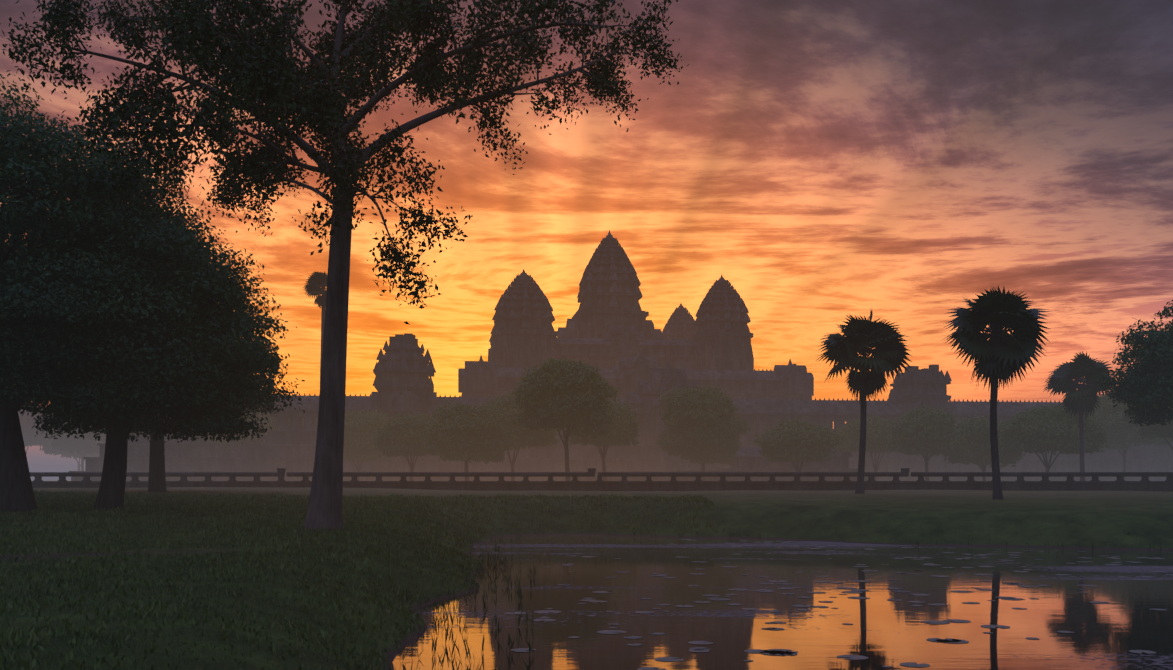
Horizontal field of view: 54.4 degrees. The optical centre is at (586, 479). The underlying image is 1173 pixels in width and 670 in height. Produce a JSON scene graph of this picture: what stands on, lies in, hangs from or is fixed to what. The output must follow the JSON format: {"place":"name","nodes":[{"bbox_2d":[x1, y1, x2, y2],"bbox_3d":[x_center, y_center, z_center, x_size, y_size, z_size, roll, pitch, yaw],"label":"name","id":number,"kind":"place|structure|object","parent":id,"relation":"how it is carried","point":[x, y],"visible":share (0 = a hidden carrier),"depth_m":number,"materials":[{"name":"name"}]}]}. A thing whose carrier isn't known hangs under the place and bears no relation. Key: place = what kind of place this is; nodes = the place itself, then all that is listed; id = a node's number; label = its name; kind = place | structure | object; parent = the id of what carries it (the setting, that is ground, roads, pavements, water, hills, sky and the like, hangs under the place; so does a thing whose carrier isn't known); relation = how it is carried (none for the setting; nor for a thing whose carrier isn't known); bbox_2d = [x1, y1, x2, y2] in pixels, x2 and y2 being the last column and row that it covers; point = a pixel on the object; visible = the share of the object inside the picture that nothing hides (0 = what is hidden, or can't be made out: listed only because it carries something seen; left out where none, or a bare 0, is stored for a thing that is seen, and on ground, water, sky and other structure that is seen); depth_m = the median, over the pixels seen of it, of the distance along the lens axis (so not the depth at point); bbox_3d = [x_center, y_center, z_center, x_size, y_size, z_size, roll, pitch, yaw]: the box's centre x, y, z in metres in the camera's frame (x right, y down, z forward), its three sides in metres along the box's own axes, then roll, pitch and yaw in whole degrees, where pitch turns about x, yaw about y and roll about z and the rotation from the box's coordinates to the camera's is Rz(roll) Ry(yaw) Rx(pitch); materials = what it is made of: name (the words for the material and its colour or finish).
{"place":"outdoors","nodes":[
{"label":"outdoors","id":0,"kind":"place"},
{"bbox_2d":[275,418,317,425],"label":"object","id":1,"kind":"object","parent":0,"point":[302,422],"visible":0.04,"depth_m":210.39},
{"bbox_2d":[304,271,327,381],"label":"palm","id":2,"kind":"object","parent":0,"point":[315,279],"depth_m":169.56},
{"bbox_2d":[0,480,1172,669],"bbox_3d":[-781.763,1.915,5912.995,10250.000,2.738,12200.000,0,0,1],"label":"grass lawn","id":3,"kind":"structure","parent":0,"point":[976,516],"depth_m":46.63,"materials":[{"name":"green plant"}]},
{"bbox_2d":[18,403,51,453],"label":"tree","id":4,"kind":"object","parent":3,"relation":"on","point":[28,434],"depth_m":344.20,"materials":[{"name":"green plant"}]},
{"bbox_2d":[27,410,99,470],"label":"tree","id":5,"kind":"object","parent":3,"relation":"on","point":[63,443],"depth_m":313.97,"materials":[{"name":"green plant"}]},
{"bbox_2d":[39,437,103,470],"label":"tree","id":6,"kind":"object","parent":3,"relation":"on","point":[47,448],"depth_m":355.00,"materials":[{"name":"green plant"}]},
{"bbox_2d":[63,422,105,442],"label":"tree","id":7,"kind":"object","parent":3,"relation":"on","point":[90,435],"depth_m":289.79,"materials":[{"name":"green plant"}]},
{"bbox_2d":[0,70,229,511],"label":"tree","id":8,"kind":"object","parent":3,"relation":"on","point":[46,176],"depth_m":41.87,"materials":[{"name":"green plant"}]},
{"bbox_2d":[0,184,309,511],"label":"tree","id":9,"kind":"object","parent":3,"relation":"on","point":[150,390],"depth_m":43.47,"materials":[{"name":"green plant"}]},
{"bbox_2d":[51,319,282,491],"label":"tree","id":10,"kind":"object","parent":3,"relation":"on","point":[157,480],"depth_m":69.82,"materials":[{"name":"green plant"}]},
{"bbox_2d":[206,404,278,449],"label":"tree","id":11,"kind":"object","parent":3,"relation":"on","point":[269,424],"visible":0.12,"depth_m":196.76,"materials":[{"name":"green plant"}]},
{"bbox_2d":[0,0,688,528],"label":"tall tree","id":12,"kind":"object","parent":3,"relation":"on","point":[322,120],"depth_m":31.98,"materials":[{"name":"green plant"}]},
{"bbox_2d":[0,489,718,669],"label":"grass blades","id":13,"kind":"object","parent":3,"relation":"on","point":[60,506],"visible":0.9,"depth_m":27.21,"materials":[{"name":"green plant"}]},
{"bbox_2d":[343,408,394,480],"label":"tree","id":14,"kind":"object","parent":3,"relation":"on","point":[360,428],"depth_m":178.51,"materials":[{"name":"green plant"}]},
{"bbox_2d":[373,412,440,480],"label":"tree","id":15,"kind":"object","parent":3,"relation":"on","point":[402,435],"depth_m":154.49,"materials":[{"name":"green plant"}]},
{"bbox_2d":[420,400,516,480],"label":"tree","id":16,"kind":"object","parent":3,"relation":"on","point":[461,433],"depth_m":144.60,"materials":[{"name":"green plant"}]},
{"bbox_2d":[472,390,560,480],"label":"tree","id":17,"kind":"object","parent":3,"relation":"on","point":[524,436],"depth_m":156.50,"materials":[{"name":"green plant"}]},
{"bbox_2d":[509,358,621,480],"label":"tree","id":18,"kind":"object","parent":3,"relation":"on","point":[551,388],"depth_m":135.19,"materials":[{"name":"green plant"}]},
{"bbox_2d":[31,481,1172,490],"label":"causeway wall","id":19,"kind":"structure","parent":3,"relation":"on","point":[787,485],"depth_m":94.70,"materials":[{"name":"grey stone"}]},
{"bbox_2d":[30,468,1172,480],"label":"balustrade","id":20,"kind":"object","parent":19,"relation":"on","point":[280,475],"visible":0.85,"depth_m":94.84,"materials":[{"name":"grey stone"}]},
{"bbox_2d":[562,398,641,480],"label":"tree","id":21,"kind":"object","parent":3,"relation":"on","point":[623,429],"depth_m":152.94,"materials":[{"name":"green plant"}]},
{"bbox_2d":[69,230,1172,480],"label":"temple","id":22,"kind":"structure","parent":3,"relation":"on","point":[623,344],"depth_m":214.89,"materials":[{"name":"stone"}]},
{"bbox_2d":[656,383,749,480],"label":"tree","id":23,"kind":"object","parent":3,"relation":"on","point":[708,435],"depth_m":158.28,"materials":[{"name":"green plant"}]},
{"bbox_2d":[306,515,1172,669],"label":"grass tufts","id":24,"kind":"object","parent":3,"relation":"on","point":[484,603],"visible":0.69,"depth_m":25.27,"materials":[{"name":"green plant"}]},
{"bbox_2d":[751,419,844,479],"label":"tree","id":25,"kind":"object","parent":3,"relation":"on","point":[790,441],"depth_m":147.28,"materials":[{"name":"green plant"}]},
{"bbox_2d":[815,308,912,493],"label":"palm","id":26,"kind":"object","parent":3,"relation":"on","point":[843,351],"depth_m":74.89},
{"bbox_2d":[834,415,901,480],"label":"tree","id":27,"kind":"object","parent":3,"relation":"on","point":[877,428],"depth_m":171.87,"materials":[{"name":"green plant"}]},
{"bbox_2d":[886,404,960,480],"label":"tree","id":28,"kind":"object","parent":3,"relation":"on","point":[930,427],"depth_m":156.77,"materials":[{"name":"green plant"}]},
{"bbox_2d":[939,414,1024,480],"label":"tree","id":29,"kind":"object","parent":3,"relation":"on","point":[973,446],"depth_m":153.70,"materials":[{"name":"green plant"}]},
{"bbox_2d":[941,286,1049,499],"bbox_3d":[22.697,-4.697,63.431,5.838,12.418,5.990,0,0,1],"label":"palm","id":30,"kind":"object","parent":3,"relation":"on","point":[1009,310],"depth_m":62.62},
{"bbox_2d":[997,403,1111,471],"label":"tree","id":31,"kind":"object","parent":3,"relation":"on","point":[1042,430],"depth_m":145.27,"materials":[{"name":"green plant"}]},
{"bbox_2d":[1043,351,1116,480],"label":"palm","id":32,"kind":"object","parent":3,"relation":"on","point":[1066,373],"depth_m":125.94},
{"bbox_2d":[1089,389,1172,480],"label":"tree","id":33,"kind":"object","parent":3,"relation":"on","point":[1122,430],"depth_m":184.71,"materials":[{"name":"green plant"}]},
{"bbox_2d":[1114,391,1172,449],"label":"tree","id":34,"kind":"object","parent":3,"relation":"on","point":[1163,430],"depth_m":159.49,"materials":[{"name":"green plant"}]},
{"bbox_2d":[0,0,1172,479],"label":"sky","id":35,"kind":"structure","parent":0,"point":[905,161],"materials":[{"name":"orange"}]},
{"bbox_2d":[392,535,1172,669],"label":"pond water","id":36,"kind":"structure","parent":0,"point":[880,631],"depth_m":24.24,"materials":[{"name":"orange liquid"}]},
{"bbox_2d":[505,539,1172,669],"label":"lily pads","id":37,"kind":"object","parent":36,"relation":"on","point":[782,652],"visible":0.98,"depth_m":24.97,"materials":[{"name":"grey"}]},
{"bbox_2d":[1093,300,1172,426],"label":"tree","id":38,"kind":"object","parent":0,"point":[1146,388],"depth_m":88.17,"materials":[{"name":"green plant"}]}
]}

